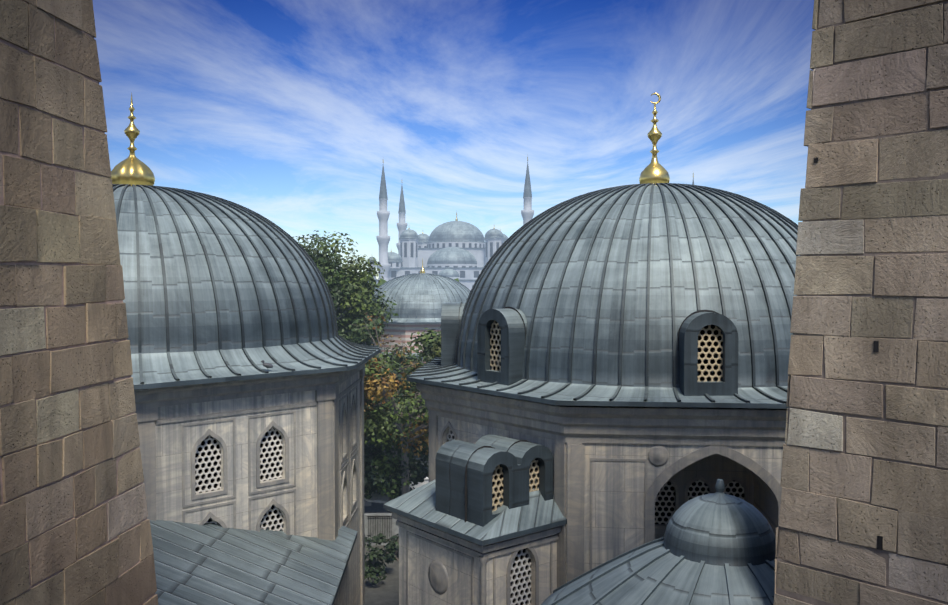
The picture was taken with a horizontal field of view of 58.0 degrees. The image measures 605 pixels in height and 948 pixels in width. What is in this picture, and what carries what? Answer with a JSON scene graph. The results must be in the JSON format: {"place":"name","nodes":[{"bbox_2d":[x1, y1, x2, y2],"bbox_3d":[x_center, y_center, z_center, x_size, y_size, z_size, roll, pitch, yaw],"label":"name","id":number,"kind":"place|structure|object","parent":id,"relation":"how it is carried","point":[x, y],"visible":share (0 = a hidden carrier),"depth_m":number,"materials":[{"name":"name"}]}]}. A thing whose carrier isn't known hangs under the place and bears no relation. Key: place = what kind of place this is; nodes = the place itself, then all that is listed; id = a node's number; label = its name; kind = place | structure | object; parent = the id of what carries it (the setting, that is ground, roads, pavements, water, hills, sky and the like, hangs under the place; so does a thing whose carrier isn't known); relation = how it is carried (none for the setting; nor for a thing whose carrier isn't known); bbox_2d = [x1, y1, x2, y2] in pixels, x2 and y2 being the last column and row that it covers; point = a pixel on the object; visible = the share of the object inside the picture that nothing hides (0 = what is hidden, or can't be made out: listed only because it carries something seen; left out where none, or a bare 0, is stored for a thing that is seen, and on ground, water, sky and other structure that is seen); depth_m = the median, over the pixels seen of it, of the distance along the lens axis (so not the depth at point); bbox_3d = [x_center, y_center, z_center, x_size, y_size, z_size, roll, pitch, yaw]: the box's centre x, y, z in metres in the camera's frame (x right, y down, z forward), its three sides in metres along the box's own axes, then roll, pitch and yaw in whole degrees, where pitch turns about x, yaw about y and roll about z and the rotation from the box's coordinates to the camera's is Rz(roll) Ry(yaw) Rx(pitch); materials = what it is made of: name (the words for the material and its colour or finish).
{"place":"outdoors","nodes":[
{"label":"outdoors","id":0,"kind":"place"},
{"bbox_2d":[0,0,157,604],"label":"buttress wall","id":1,"kind":"structure","parent":0,"point":[75,527],"depth_m":9.49,"materials":[{"name":"brown stone"}]},
{"bbox_2d":[350,310,424,455],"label":"tree","id":2,"kind":"object","parent":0,"point":[383,343],"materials":[{"name":"green plant"}]},
{"bbox_2d":[364,467,428,604],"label":"courtyard wall","id":3,"kind":"structure","parent":0,"point":[378,518],"depth_m":47.96,"materials":[{"name":"grey stone"}]},
{"bbox_2d":[365,535,398,584],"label":"bush","id":4,"kind":"object","parent":3,"relation":"on","point":[378,567],"depth_m":43.62,"materials":[{"name":"green plant"}]},
{"bbox_2d":[364,486,401,512],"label":"parasol","id":5,"kind":"object","parent":3,"relation":"on","point":[378,498],"depth_m":51.46,"materials":[{"name":"fabric"}]},
{"bbox_2d":[372,533,398,560],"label":"bush","id":6,"kind":"object","parent":3,"relation":"on","point":[379,539],"depth_m":46.83,"materials":[{"name":"green plant"}]},
{"bbox_2d":[364,358,413,505],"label":"tree","id":7,"kind":"object","parent":3,"relation":"on","point":[399,376],"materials":[{"name":"green plant"}]},
{"bbox_2d":[364,390,428,498],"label":"tree","id":8,"kind":"object","parent":3,"relation":"on","point":[382,471],"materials":[{"name":"green plant"}]},
{"bbox_2d":[364,338,440,494],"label":"autumn tree","id":9,"kind":"object","parent":3,"relation":"on","point":[375,369],"depth_m":48.47,"materials":[{"name":"green plant"}]},
{"bbox_2d":[368,197,533,290],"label":"mosque","id":10,"kind":"structure","parent":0,"point":[411,254],"depth_m":357.61,"materials":[{"name":"grey stone"}]},
{"bbox_2d":[93,0,814,278],"label":"sky","id":11,"kind":"structure","parent":0,"point":[287,112],"materials":[{"name":"blue"}]},
{"bbox_2d":[541,479,775,604],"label":"turret roof","id":12,"kind":"structure","parent":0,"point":[718,547],"depth_m":11.26,"materials":[{"name":"lead"}]},
{"label":"ground","id":13,"kind":"structure","parent":0,"visible":0},
{"bbox_2d":[134,361,367,604],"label":"building wall","id":14,"kind":"structure","parent":13,"relation":"on","point":[286,453],"depth_m":23.37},
{"bbox_2d":[112,184,380,389],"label":"dome","id":15,"kind":"structure","parent":14,"relation":"on","point":[217,289],"depth_m":23.65,"materials":[{"name":"grey metal"}]},
{"bbox_2d":[111,92,154,185],"bbox_3d":[-11.075,-5.235,27.725,1.421,3.150,1.368,0,2,-2],"label":"finial","id":16,"kind":"object","parent":15,"relation":"on","point":[132,168],"depth_m":27.39,"materials":[{"name":"gold metal"}]},
{"bbox_2d":[261,360,275,367],"bbox_3d":[-5.493,1.667,22.937,0.460,0.258,0.143,-1,2,-22],"label":"pigeon","id":17,"kind":"object","parent":15,"relation":"on","point":[267,365],"depth_m":22.87,"materials":[{"name":"grey"}]},
{"bbox_2d":[150,518,356,604],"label":"lean to roof","id":18,"kind":"object","parent":14,"relation":"attached to","point":[209,564],"depth_m":20.92,"materials":[{"name":"lead sheet metal"}]},
{"bbox_2d":[293,230,398,346],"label":"tree","id":19,"kind":"object","parent":13,"relation":"on","point":[348,287],"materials":[{"name":"green plant"}]},
{"bbox_2d":[338,316,418,404],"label":"green tree","id":20,"kind":"object","parent":13,"relation":"on","point":[359,333],"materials":[{"name":"green plant"}]},
{"bbox_2d":[372,323,440,362],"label":"building wall","id":21,"kind":"structure","parent":13,"relation":"on","point":[405,331],"depth_m":88.24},
{"bbox_2d":[369,273,469,358],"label":"dome","id":22,"kind":"structure","parent":21,"relation":"on","point":[420,298],"depth_m":89.78,"materials":[{"name":"grey metal"}]},
{"bbox_2d":[371,277,458,287],"bbox_3d":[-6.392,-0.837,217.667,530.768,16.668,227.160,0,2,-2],"label":"tree foliage","id":23,"kind":"object","parent":13,"relation":"on","point":[384,281],"depth_m":275.73,"materials":[{"name":"green plant"}]},
{"bbox_2d":[400,326,440,397],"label":"tree","id":24,"kind":"object","parent":13,"relation":"on","point":[424,337],"depth_m":69.95,"materials":[{"name":"green plant"}]},
{"bbox_2d":[388,510,562,604],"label":"building wall","id":25,"kind":"structure","parent":13,"relation":"on","point":[438,567],"depth_m":21.45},
{"bbox_2d":[383,470,566,545],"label":"roof","id":26,"kind":"structure","parent":25,"relation":"on","point":[536,514],"depth_m":21.29,"materials":[{"name":"grey metal"}]},
{"bbox_2d":[435,435,552,526],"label":"tomb wing dormers","id":27,"kind":"object","parent":26,"relation":"on","point":[473,482],"depth_m":21.22,"materials":[{"name":"grey metal"}]},
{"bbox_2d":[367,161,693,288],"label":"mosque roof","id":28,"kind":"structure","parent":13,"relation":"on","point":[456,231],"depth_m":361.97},
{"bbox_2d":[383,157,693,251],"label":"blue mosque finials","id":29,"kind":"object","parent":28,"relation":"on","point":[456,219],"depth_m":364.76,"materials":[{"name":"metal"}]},
{"bbox_2d":[416,383,786,587],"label":"building wall","id":30,"kind":"structure","parent":13,"relation":"on","point":[626,479],"depth_m":21.56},
{"bbox_2d":[406,183,799,408],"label":"dome","id":31,"kind":"structure","parent":30,"relation":"on","point":[606,291],"depth_m":22.98,"materials":[{"name":"grey metal"}]},
{"bbox_2d":[441,302,738,395],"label":"tomb dormers","id":32,"kind":"object","parent":31,"relation":"on","point":[509,324],"depth_m":23.32,"materials":[{"name":"grey metal"}]},
{"bbox_2d":[639,93,669,184],"bbox_3d":[5.923,-5.322,28.058,1.000,3.085,1.000,0,2,-2],"label":"finial","id":33,"kind":"object","parent":31,"relation":"on","point":[654,171],"depth_m":27.88,"materials":[{"name":"gold metal"}]},
{"bbox_2d":[774,0,947,604],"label":"buttress wall","id":34,"kind":"structure","parent":13,"relation":"on","point":[865,457],"depth_m":9.44,"materials":[{"name":"stone"}]},
{"bbox_2d":[814,158,882,549],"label":"buttress holes","id":35,"kind":"object","parent":34,"relation":"attached to","point":[879,538],"depth_m":9.36,"materials":[{"name":"black"}]}
]}

